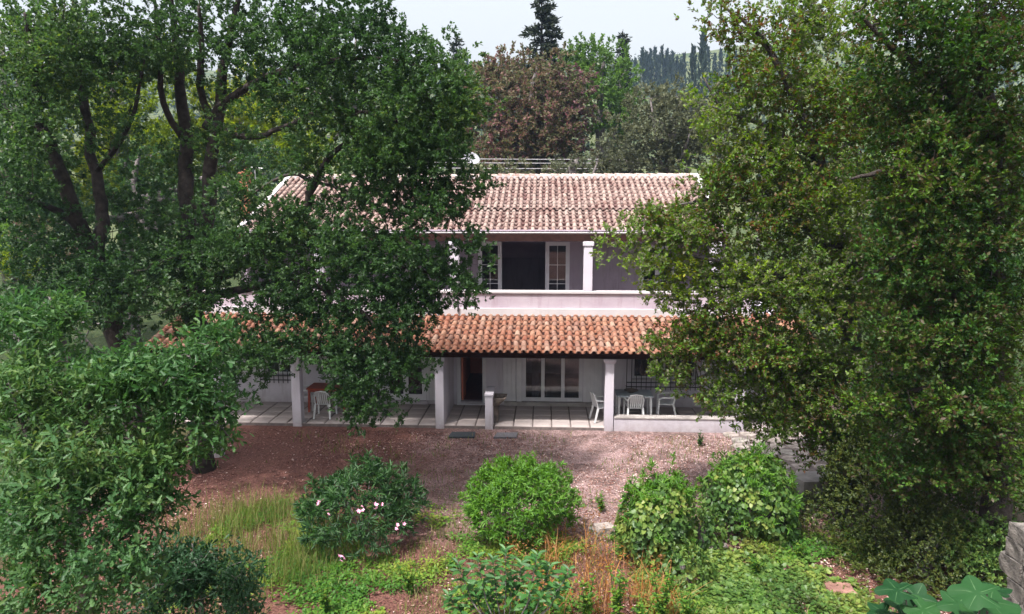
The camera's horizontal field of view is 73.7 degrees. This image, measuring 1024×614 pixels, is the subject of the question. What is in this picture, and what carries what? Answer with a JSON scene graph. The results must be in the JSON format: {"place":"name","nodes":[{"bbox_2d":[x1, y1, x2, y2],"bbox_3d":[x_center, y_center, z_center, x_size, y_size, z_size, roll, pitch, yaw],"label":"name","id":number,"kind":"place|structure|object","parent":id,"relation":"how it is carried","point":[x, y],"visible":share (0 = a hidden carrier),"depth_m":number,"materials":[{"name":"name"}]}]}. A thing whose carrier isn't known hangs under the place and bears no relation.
{"place":"outdoors","nodes":[
{"label":"outdoors","id":0,"kind":"place"},
{"bbox_2d":[444,37,471,173],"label":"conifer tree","id":1,"kind":"object","parent":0,"point":[455,42],"visible":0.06,"depth_m":55.75,"materials":[{"name":"green plant"}]},
{"bbox_2d":[121,428,874,613],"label":"short grass","id":2,"kind":"structure","parent":0,"point":[454,537],"depth_m":12.77,"materials":[{"name":"plant"}]},
{"bbox_2d":[0,244,1023,613],"bbox_3d":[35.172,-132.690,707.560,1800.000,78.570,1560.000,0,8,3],"label":"ground","id":3,"kind":"structure","parent":0,"point":[436,464],"depth_m":16.39,"materials":[{"name":"soil"}]},
{"bbox_2d":[0,235,46,419],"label":"tree","id":4,"kind":"object","parent":3,"relation":"on","point":[7,255],"visible":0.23,"depth_m":19.91,"materials":[{"name":"green plant"}]},
{"bbox_2d":[0,9,92,363],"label":"broadleaf tree","id":5,"kind":"object","parent":3,"relation":"on","point":[4,227],"visible":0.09,"depth_m":26.56,"materials":[{"name":"green plant"}]},
{"bbox_2d":[7,214,87,389],"bbox_3d":[-14.620,0.145,21.973,2.698,6.221,1.616,0,8,3],"label":"tree","id":6,"kind":"object","parent":3,"relation":"on","point":[50,227],"visible":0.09,"depth_m":21.60,"materials":[{"name":"green plant"}]},
{"bbox_2d":[0,231,170,406],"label":"tree","id":7,"kind":"object","parent":3,"relation":"on","point":[83,338],"visible":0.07,"depth_m":19.64,"materials":[{"name":"green plant"}]},
{"bbox_2d":[18,29,207,344],"bbox_3d":[-18.764,-5.441,31.293,10.282,14.709,7.792,0,8,3],"label":"broadleaf tree","id":8,"kind":"object","parent":3,"relation":"on","point":[152,103],"visible":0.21,"depth_m":29.91,"materials":[{"name":"green plant"}]},
{"bbox_2d":[0,0,233,482],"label":"oak tree","id":9,"kind":"object","parent":3,"relation":"on","point":[86,56],"visible":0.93,"depth_m":13.75,"materials":[{"name":"green plant"}]},
{"bbox_2d":[0,282,259,613],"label":"shrub","id":10,"kind":"object","parent":3,"relation":"on","point":[133,502],"visible":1,"depth_m":5.81,"materials":[{"name":"plant"}]},
{"bbox_2d":[0,123,288,271],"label":"broadleaf tree","id":11,"kind":"object","parent":3,"relation":"on","point":[254,157],"visible":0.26,"depth_m":27.78,"materials":[{"name":"green plant"}]},
{"bbox_2d":[52,519,272,613],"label":"shrub","id":12,"kind":"object","parent":3,"relation":"on","point":[195,572],"visible":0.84,"depth_m":8.55,"materials":[{"name":"plant"}]},
{"bbox_2d":[213,401,224,457],"bbox_3d":[-7.597,3.003,17.541,0.260,1.850,0.260,0,8,3],"label":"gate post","id":13,"kind":"object","parent":3,"relation":"on","point":[216,455],"visible":0.05,"depth_m":17.52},
{"bbox_2d":[144,60,340,204],"bbox_3d":[-13.625,-5.489,34.205,11.776,13.713,6.757,4,9,27],"label":"broadleaf tree","id":14,"kind":"object","parent":3,"relation":"on","point":[264,127],"visible":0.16,"depth_m":32.76,"materials":[{"name":"green plant"}]},
{"bbox_2d":[144,476,381,600],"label":"grass","id":15,"kind":"structure","parent":3,"relation":"on","point":[279,507],"depth_m":13.05,"materials":[{"name":"plant"}]},
{"bbox_2d":[112,0,507,473],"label":"oak tree","id":16,"kind":"object","parent":3,"relation":"on","point":[415,139],"visible":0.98,"depth_m":13.41,"materials":[{"name":"green plant"}]},
{"bbox_2d":[313,580,332,612],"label":"weed","id":17,"kind":"object","parent":3,"relation":"on","point":[325,601],"visible":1,"depth_m":10.62,"materials":[{"name":"green plant"}]},
{"bbox_2d":[238,7,440,172],"bbox_3d":[-9.484,-8.611,39.692,13.530,17.622,8.250,0,8,3],"label":"broadleaf tree","id":18,"kind":"object","parent":3,"relation":"on","point":[375,100],"visible":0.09,"depth_m":39.09,"materials":[{"name":"green plant"}]},
{"bbox_2d":[292,448,431,561],"bbox_3d":[-2.805,3.579,12.996,2.691,2.022,2.551,0,8,3],"label":"flowering shrub","id":19,"kind":"object","parent":3,"relation":"on","point":[330,498],"visible":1,"depth_m":12.53,"materials":[{"name":"green plant"}]},
{"bbox_2d":[395,560,418,597],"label":"weed","id":20,"kind":"object","parent":3,"relation":"on","point":[409,583],"visible":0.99,"depth_m":11.15,"materials":[{"name":"green plant"}]},
{"bbox_2d":[446,553,460,568],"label":"weed","id":21,"kind":"object","parent":3,"relation":"on","point":[451,561],"visible":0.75,"depth_m":12.01,"materials":[{"name":"green plant"}]},
{"bbox_2d":[449,432,475,437],"bbox_3d":[-1.403,3.595,19.186,0.728,0.044,0.478,0,8,3],"label":"doormat","id":22,"kind":"object","parent":3,"relation":"on","point":[460,434],"visible":1,"depth_m":19.11,"materials":[{"name":"rubber"}]},
{"bbox_2d":[416,48,520,173],"bbox_3d":[-2.449,-7.366,39.276,7.581,15.231,6.556,6,10,36],"label":"broadleaf tree","id":23,"kind":"object","parent":3,"relation":"on","point":[472,126],"visible":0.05,"depth_m":39.13,"materials":[{"name":"green plant"}]},
{"bbox_2d":[144,173,816,432],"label":"house","id":24,"kind":"structure","parent":3,"relation":"on","point":[547,338],"depth_m":21.55,"materials":[{"name":"white paint"}]},
{"bbox_2d":[238,169,252,221],"bbox_3d":[-10.050,-3.838,25.840,0.400,2.889,0.400,0,8,3],"label":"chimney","id":25,"kind":"object","parent":24,"relation":"on","point":[247,187],"visible":0.18,"depth_m":25.64,"materials":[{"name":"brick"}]},
{"bbox_2d":[259,359,290,382],"bbox_3d":[-7.599,1.660,22.100,1.075,1.560,0.346,0,8,3],"label":"window","id":26,"kind":"structure","parent":24,"relation":"in","point":[282,372],"depth_m":22.04,"materials":[{"name":"white paint"}]},
{"bbox_2d":[303,385,313,410],"bbox_3d":[-6.508,2.763,21.429,0.614,0.888,0.601,-1,8,-7],"label":"plastic chair","id":27,"kind":"object","parent":24,"relation":"on","point":[306,394],"visible":0.21,"depth_m":21.23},
{"bbox_2d":[313,391,337,419],"bbox_3d":[-5.660,2.882,20.583,0.601,0.888,0.614,0,8,3],"label":"plastic chair","id":28,"kind":"object","parent":24,"relation":"on","point":[318,398],"visible":0.84,"depth_m":20.38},
{"bbox_2d":[306,383,350,411],"bbox_3d":[-5.706,2.832,21.355,1.220,0.762,0.750,0,8,3],"label":"wooden table","id":29,"kind":"object","parent":24,"relation":"on","point":[313,387],"visible":0.4,"depth_m":21.08,"materials":[{"name":"red wood"}]},
{"bbox_2d":[385,357,425,399],"bbox_3d":[-3.432,1.954,22.025,1.345,2.120,0.090,0,8,3],"label":"french door","id":30,"kind":"structure","parent":24,"relation":"in","point":[422,396],"depth_m":22.10,"materials":[{"name":"white paint"}]},
{"bbox_2d":[464,152,479,173],"bbox_3d":[-1.533,-5.351,25.743,0.673,1.043,0.482,-4,9,-28],"label":"satellite dish","id":31,"kind":"object","parent":24,"relation":"on","point":[476,160],"visible":0.53,"depth_m":25.79,"materials":[{"name":"metal"}]},
{"bbox_2d":[478,242,501,289],"bbox_3d":[-0.741,-1.106,23.100,0.800,2.200,0.090,0,8,3],"label":"balcony door","id":32,"kind":"structure","parent":24,"relation":"in","point":[499,244],"depth_m":23.01,"materials":[{"name":"white paint"}]},
{"bbox_2d":[522,358,582,401],"bbox_3d":[1.297,1.959,21.913,1.924,2.100,0.310,0,8,3],"label":"sliding door","id":33,"kind":"structure","parent":24,"relation":"in","point":[535,361],"depth_m":21.88,"materials":[{"name":"white paint"}]},
{"bbox_2d":[545,242,569,289],"bbox_3d":[1.526,-1.090,22.990,0.814,2.200,0.090,0,8,3],"label":"balcony door","id":34,"kind":"structure","parent":24,"relation":"in","point":[547,244],"depth_m":22.90,"materials":[{"name":"white paint"}]},
{"bbox_2d":[589,391,613,422],"bbox_3d":[2.638,2.930,20.239,0.614,0.888,0.601,-2,8,-12],"label":"plastic chair","id":35,"kind":"object","parent":24,"relation":"on","point":[595,401],"visible":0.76,"depth_m":20.13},
{"bbox_2d":[614,389,653,414],"bbox_3d":[3.666,2.948,20.606,1.080,0.742,0.800,0,8,3],"label":"plastic table","id":36,"kind":"object","parent":24,"relation":"on","point":[648,396],"visible":0.85,"depth_m":20.46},
{"bbox_2d":[624,388,637,392],"bbox_3d":[3.593,2.534,20.602,0.430,0.075,0.423,0,8,3],"label":"bowl","id":37,"kind":"object","parent":36,"relation":"on","point":[631,390],"visible":1,"depth_m":20.66,"materials":[{"name":"brown stone"}]},
{"bbox_2d":[623,394,644,414],"bbox_3d":[3.625,2.937,20.193,0.601,0.888,0.614,0,8,1],"label":"plastic chair","id":38,"kind":"object","parent":24,"relation":"on","point":[637,404],"visible":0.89,"depth_m":20.00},
{"bbox_2d":[639,246,673,290],"bbox_3d":[4.861,-1.011,22.856,1.182,2.080,0.090,0,8,3],"label":"balcony door","id":39,"kind":"structure","parent":24,"relation":"in","point":[656,271],"depth_m":22.80,"materials":[{"name":"white paint"}]},
{"bbox_2d":[626,359,701,390],"bbox_3d":[4.757,1.784,21.507,2.312,1.640,0.346,0,8,3],"label":"window","id":40,"kind":"structure","parent":24,"relation":"in","point":[636,376],"depth_m":21.46,"materials":[{"name":"white paint"}]},
{"bbox_2d":[656,392,675,414],"bbox_3d":[4.681,2.880,20.593,0.614,0.888,0.601,1,8,8],"label":"plastic chair","id":41,"kind":"object","parent":24,"relation":"on","point":[659,402],"visible":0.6,"depth_m":20.47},
{"bbox_2d":[0,429,1003,613],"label":"fallen leaves","id":42,"kind":"object","parent":3,"relation":"on","point":[572,468],"visible":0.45,"depth_m":16.48,"materials":[{"name":"brown plant"}]},
{"bbox_2d":[493,432,517,438],"bbox_3d":[-0.176,3.601,19.145,0.657,0.044,0.446,0,8,3],"label":"doormat","id":43,"kind":"object","parent":3,"relation":"on","point":[504,435],"visible":1,"depth_m":19.07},
{"bbox_2d":[441,544,578,613],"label":"laurel sapling","id":44,"kind":"object","parent":3,"relation":"on","point":[523,600],"visible":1,"depth_m":9.96,"materials":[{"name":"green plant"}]},
{"bbox_2d":[458,450,584,545],"bbox_3d":[0.191,3.621,13.040,2.415,1.882,1.984,0,8,3],"label":"flowering shrub","id":45,"kind":"object","parent":3,"relation":"on","point":[508,480],"visible":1,"depth_m":12.58,"materials":[{"name":"green plant"}]},
{"bbox_2d":[121,490,933,613],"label":"ground cover","id":46,"kind":"object","parent":3,"relation":"on","point":[350,603],"visible":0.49,"depth_m":12.03,"materials":[{"name":"green plant"}]},
{"bbox_2d":[459,40,611,173],"bbox_3d":[1.257,-6.865,37.425,8.449,15.117,6.824,0,8,3],"label":"broadleaf tree","id":47,"kind":"object","parent":3,"relation":"on","point":[510,127],"visible":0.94,"depth_m":35.58,"materials":[{"name":"brown plant"}]},
{"bbox_2d":[492,0,592,173],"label":"conifer tree","id":48,"kind":"object","parent":3,"relation":"on","point":[549,21],"visible":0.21,"depth_m":41.74,"materials":[{"name":"green plant"}]},
{"bbox_2d":[466,147,646,173],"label":"shrub","id":49,"kind":"object","parent":3,"relation":"on","point":[572,164],"visible":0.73,"depth_m":30.61,"materials":[{"name":"green plant"}]},
{"bbox_2d":[578,573,595,613],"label":"weed","id":50,"kind":"object","parent":3,"relation":"on","point":[587,605],"visible":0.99,"depth_m":10.22,"materials":[{"name":"green plant"}]},
{"bbox_2d":[498,504,681,613],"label":"withered leaves","id":51,"kind":"object","parent":3,"relation":"on","point":[577,596],"visible":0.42,"depth_m":11.59,"materials":[{"name":"plant"}]},
{"bbox_2d":[547,31,646,171],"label":"broadleaf tree","id":52,"kind":"object","parent":3,"relation":"on","point":[609,92],"visible":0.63,"depth_m":40.43,"materials":[{"name":"green plant"}]},
{"bbox_2d":[595,491,604,512],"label":"weed","id":53,"kind":"object","parent":3,"relation":"on","point":[601,505],"visible":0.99,"depth_m":14.27,"materials":[{"name":"green plant"}]},
{"bbox_2d":[593,522,614,537],"bbox_3d":[1.798,4.327,13.220,0.399,0.243,0.268,-2,8,-14],"label":"stone","id":54,"kind":"object","parent":3,"relation":"on","point":[608,526],"visible":0.76,"depth_m":13.13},
{"bbox_2d":[605,564,628,613],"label":"weed","id":55,"kind":"object","parent":3,"relation":"on","point":[616,601],"visible":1,"depth_m":10.12,"materials":[{"name":"green plant"}]},
{"bbox_2d":[531,501,711,613],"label":"dry weeds","id":56,"kind":"object","parent":3,"relation":"on","point":[651,590],"visible":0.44,"depth_m":11.15,"materials":[{"name":"plant"}]},
{"bbox_2d":[604,31,643,173],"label":"conifer tree","id":57,"kind":"object","parent":3,"relation":"on","point":[623,36],"visible":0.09,"depth_m":59.06,"materials":[{"name":"green plant"}]},
{"bbox_2d":[631,592,658,613],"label":"weed","id":58,"kind":"object","parent":3,"relation":"on","point":[637,610],"visible":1,"depth_m":9.96,"materials":[{"name":"green plant"}]},
{"bbox_2d":[610,451,701,571],"bbox_3d":[2.559,3.605,12.066,1.640,2.069,1.440,0,8,3],"label":"flowering shrub","id":59,"kind":"object","parent":3,"relation":"on","point":[663,495],"visible":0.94,"depth_m":11.77,"materials":[{"name":"green plant"}]},
{"bbox_2d":[649,561,675,613],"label":"weed","id":60,"kind":"object","parent":3,"relation":"on","point":[659,606],"visible":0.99,"depth_m":10.16,"materials":[{"name":"green plant"}]},
{"bbox_2d":[587,72,742,173],"bbox_3d":[7.136,-4.537,32.229,7.635,12.535,5.660,-2,8,-13],"label":"olive tree","id":61,"kind":"object","parent":3,"relation":"on","point":[664,141],"visible":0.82,"depth_m":30.66,"materials":[{"name":"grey plant"}]},
{"bbox_2d":[654,533,722,590],"bbox_3d":[2.933,4.282,11.454,1.123,0.912,0.975,0,8,3],"label":"ivy mound","id":62,"kind":"object","parent":3,"relation":"on","point":[692,559],"visible":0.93,"depth_m":11.29,"materials":[{"name":"green plant"}]},
{"bbox_2d":[676,580,709,613],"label":"weed","id":63,"kind":"object","parent":3,"relation":"on","point":[686,606],"visible":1,"depth_m":10.20,"materials":[{"name":"green plant"}]},
{"bbox_2d":[681,502,729,551],"bbox_3d":[3.528,4.107,12.559,0.930,0.958,0.844,6,10,38],"label":"ivy mound","id":64,"kind":"object","parent":3,"relation":"on","point":[706,540],"visible":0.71,"depth_m":12.39,"materials":[{"name":"green plant"}]},
{"bbox_2d":[696,439,804,547],"bbox_3d":[4.621,3.500,13.190,2.059,1.987,1.858,0,8,3],"label":"flowering shrub","id":65,"kind":"object","parent":3,"relation":"on","point":[760,469],"visible":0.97,"depth_m":12.75,"materials":[{"name":"green plant"}]},
{"bbox_2d":[747,551,765,573],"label":"weed","id":66,"kind":"object","parent":3,"relation":"on","point":[755,565],"visible":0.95,"depth_m":11.64,"materials":[{"name":"green plant"}]},
{"bbox_2d":[624,541,892,613],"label":"ivy ground cover","id":67,"kind":"object","parent":3,"relation":"on","point":[731,590],"visible":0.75,"depth_m":11.16,"materials":[{"name":"green plant"}]},
{"bbox_2d":[589,0,963,507],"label":"evergreen tree","id":68,"kind":"object","parent":3,"relation":"on","point":[768,359],"visible":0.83,"depth_m":12.88,"materials":[{"name":"green plant"}]},
{"bbox_2d":[792,540,806,556],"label":"weed","id":69,"kind":"object","parent":3,"relation":"on","point":[800,549],"visible":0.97,"depth_m":12.16,"materials":[{"name":"green plant"}]},
{"bbox_2d":[788,471,828,500],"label":"concrete block","id":70,"kind":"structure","parent":3,"relation":"on","point":[808,481],"depth_m":14.90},
{"bbox_2d":[823,580,856,593],"bbox_3d":[5.365,4.643,11.177,0.468,0.155,0.338,2,8,11],"label":"stone","id":71,"kind":"object","parent":3,"relation":"on","point":[830,585],"visible":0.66,"depth_m":11.15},
{"bbox_2d":[819,487,861,517],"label":"thicket","id":72,"kind":"object","parent":3,"relation":"on","point":[838,512],"visible":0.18,"depth_m":14.00,"materials":[{"name":"green plant"}]},
{"bbox_2d":[808,414,892,515],"bbox_3d":[6.939,3.240,14.148,1.746,2.299,1.655,0,8,3],"label":"thicket","id":73,"kind":"object","parent":3,"relation":"on","point":[846,511],"visible":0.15,"depth_m":13.96,"materials":[{"name":"green plant"}]},
{"bbox_2d":[694,474,1012,613],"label":"undergrowth","id":74,"kind":"object","parent":3,"relation":"on","point":[853,561],"visible":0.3,"depth_m":11.82,"materials":[{"name":"green plant"}]},
{"bbox_2d":[733,49,1023,385],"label":"evergreen tree","id":75,"kind":"object","parent":3,"relation":"on","point":[873,156],"visible":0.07,"depth_m":22.36,"materials":[{"name":"green plant"}]},
{"bbox_2d":[835,368,936,453],"bbox_3d":[9.315,2.748,16.967,3.206,2.532,2.876,0,8,3],"label":"thicket","id":76,"kind":"object","parent":3,"relation":"on","point":[892,432],"visible":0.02,"depth_m":16.17,"materials":[{"name":"green plant"}]},
{"bbox_2d":[799,419,981,558],"bbox_3d":[7.012,3.394,12.549,2.676,2.538,2.485,-4,9,-28],"label":"thicket","id":77,"kind":"object","parent":3,"relation":"on","point":[842,493],"visible":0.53,"depth_m":12.39,"materials":[{"name":"green plant"}]},
{"bbox_2d":[867,578,940,613],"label":"fig sapling","id":78,"kind":"object","parent":3,"relation":"on","point":[918,599],"visible":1,"depth_m":5.25,"materials":[{"name":"green plant"}]},
{"bbox_2d":[845,484,1005,591],"bbox_3d":[7.013,3.938,11.476,2.347,1.745,2.076,0,8,3],"label":"thicket","id":79,"kind":"object","parent":3,"relation":"on","point":[911,551],"visible":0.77,"depth_m":11.21,"materials":[{"name":"green plant"}]},
{"bbox_2d":[829,0,1023,584],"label":"evergreen tree","id":80,"kind":"object","parent":3,"relation":"on","point":[978,328],"visible":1,"depth_m":10.03,"materials":[{"name":"green plant"}]},
{"bbox_2d":[920,509,1022,587],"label":"ivy mound","id":81,"kind":"object","parent":3,"relation":"on","point":[993,551],"visible":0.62,"depth_m":10.94,"materials":[{"name":"green plant"}]},
{"bbox_2d":[923,401,1023,522],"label":"thicket","id":82,"kind":"object","parent":3,"relation":"on","point":[1017,437],"visible":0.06,"depth_m":12.75,"materials":[{"name":"green plant"}]},
{"bbox_2d":[926,349,1023,425],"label":"thicket","id":83,"kind":"object","parent":3,"relation":"on","point":[1021,373],"visible":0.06,"depth_m":18.37,"materials":[{"name":"green plant"}]},
{"bbox_2d":[936,575,1021,613],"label":"fig sapling","id":84,"kind":"object","parent":3,"relation":"on","point":[970,594],"visible":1,"depth_m":4.66,"materials":[{"name":"green plant"}]},
{"bbox_2d":[998,522,1023,613],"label":"stone wall","id":85,"kind":"structure","parent":3,"relation":"on","point":[1011,560],"depth_m":8.33,"materials":[{"name":"stone"}]},
{"bbox_2d":[0,41,1023,251],"bbox_3d":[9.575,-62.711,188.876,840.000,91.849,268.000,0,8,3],"label":"hill","id":86,"kind":"structure","parent":0,"point":[212,73],"depth_m":172.00,"materials":[{"name":"plant"}]},
{"bbox_2d":[1,32,1023,245],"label":"forest","id":87,"kind":"object","parent":86,"relation":"on","point":[763,119],"visible":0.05,"depth_m":178.71,"materials":[{"name":"green plant"}]},
{"bbox_2d":[638,46,645,89],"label":"cypress tree","id":88,"kind":"object","parent":86,"relation":"on","point":[642,62],"visible":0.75,"depth_m":195.36,"materials":[{"name":"green plant"}]},
{"bbox_2d":[643,50,650,93],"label":"cypress tree","id":89,"kind":"object","parent":86,"relation":"on","point":[646,59],"visible":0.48,"depth_m":202.00,"materials":[{"name":"green plant"}]},
{"bbox_2d":[648,48,653,95],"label":"cypress tree","id":90,"kind":"object","parent":86,"relation":"on","point":[650,65],"visible":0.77,"depth_m":208.62,"materials":[{"name":"green plant"}]},
{"bbox_2d":[652,46,656,80],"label":"cypress tree","id":91,"kind":"object","parent":86,"relation":"on","point":[654,53],"visible":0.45,"depth_m":214.94,"materials":[{"name":"green plant"}]},
{"bbox_2d":[653,54,659,87],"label":"cypress tree","id":92,"kind":"object","parent":86,"relation":"on","point":[657,67],"visible":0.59,"depth_m":211.51,"materials":[{"name":"green plant"}]},
{"bbox_2d":[658,44,664,95],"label":"cypress tree","id":93,"kind":"object","parent":86,"relation":"on","point":[661,62],"visible":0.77,"depth_m":200.86,"materials":[{"name":"green plant"}]},
{"bbox_2d":[664,48,669,88],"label":"cypress tree","id":94,"kind":"object","parent":86,"relation":"on","point":[667,52],"visible":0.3,"depth_m":207.11,"materials":[{"name":"green plant"}]},
{"bbox_2d":[665,54,672,89],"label":"cypress tree","id":95,"kind":"object","parent":86,"relation":"on","point":[669,64],"visible":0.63,"depth_m":197.08,"materials":[{"name":"green plant"}]},
{"bbox_2d":[669,50,675,86],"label":"cypress tree","id":96,"kind":"object","parent":86,"relation":"on","point":[672,57],"visible":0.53,"depth_m":213.85,"materials":[{"name":"green plant"}]},
{"bbox_2d":[672,55,679,94],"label":"cypress tree","id":97,"kind":"object","parent":86,"relation":"on","point":[676,64],"visible":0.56,"depth_m":199.78,"materials":[{"name":"green plant"}]},
{"bbox_2d":[676,59,683,93],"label":"cypress tree","id":98,"kind":"object","parent":86,"relation":"on","point":[680,69],"visible":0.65,"depth_m":195.22,"materials":[{"name":"green plant"}]},
{"bbox_2d":[682,52,686,91],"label":"cypress tree","id":99,"kind":"object","parent":86,"relation":"on","point":[684,63],"visible":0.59,"depth_m":206.24,"materials":[{"name":"green plant"}]},
{"bbox_2d":[687,43,697,110],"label":"cypress tree","id":100,"kind":"object","parent":86,"relation":"on","point":[693,62],"visible":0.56,"depth_m":144.31,"materials":[{"name":"green plant"}]},
{"bbox_2d":[695,26,708,105],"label":"cypress tree","id":101,"kind":"object","parent":86,"relation":"on","point":[702,55],"visible":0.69,"depth_m":142.16,"materials":[{"name":"green plant"}]},
{"bbox_2d":[703,46,710,90],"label":"cypress tree","id":102,"kind":"object","parent":86,"relation":"on","point":[708,54],"visible":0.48,"depth_m":198.11,"materials":[{"name":"green plant"}]},
{"bbox_2d":[711,52,717,86],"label":"cypress tree","id":103,"kind":"object","parent":86,"relation":"on","point":[715,58],"visible":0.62,"depth_m":204.96,"materials":[{"name":"green plant"}]},
{"bbox_2d":[717,48,723,84],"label":"cypress tree","id":104,"kind":"object","parent":86,"relation":"on","point":[720,64],"visible":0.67,"depth_m":211.31,"materials":[{"name":"green plant"}]},
{"bbox_2d":[724,51,731,92],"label":"cypress tree","id":105,"kind":"object","parent":86,"relation":"on","point":[728,73],"visible":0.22,"depth_m":197.44,"materials":[{"name":"green plant"}]},
{"bbox_2d":[0,0,1023,76],"label":"sky","id":106,"kind":"structure","parent":0,"point":[649,23],"materials":[{"name":"white"}]},
{"bbox_2d":[722,431,833,494],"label":"path","id":107,"kind":"structure","parent":0,"point":[787,453],"depth_m":18.03,"materials":[{"name":"stone"}]},
{"bbox_3d":[12.060,-2.982,33.338,0.249,9.174,0.294,0,8,3],"label":"utility pole","id":108,"kind":"object","parent":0,"visible":0},
{"bbox_2d":[409,166,758,168],"bbox_3d":[2.205,-6.782,33.160,19.721,0.165,0.032,0,8,3],"label":"power line","id":109,"kind":"object","parent":108,"relation":"attached to","point":[540,168],"visible":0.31,"depth_m":33.22,"materials":[{"name":"metal"}]},
{"bbox_2d":[461,157,761,159],"bbox_3d":[2.205,-7.228,33.098,19.721,0.183,0.032,0,8,3],"label":"power line","id":110,"kind":"object","parent":108,"relation":"attached to","point":[570,159],"visible":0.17,"depth_m":33.11,"materials":[{"name":"metal"}]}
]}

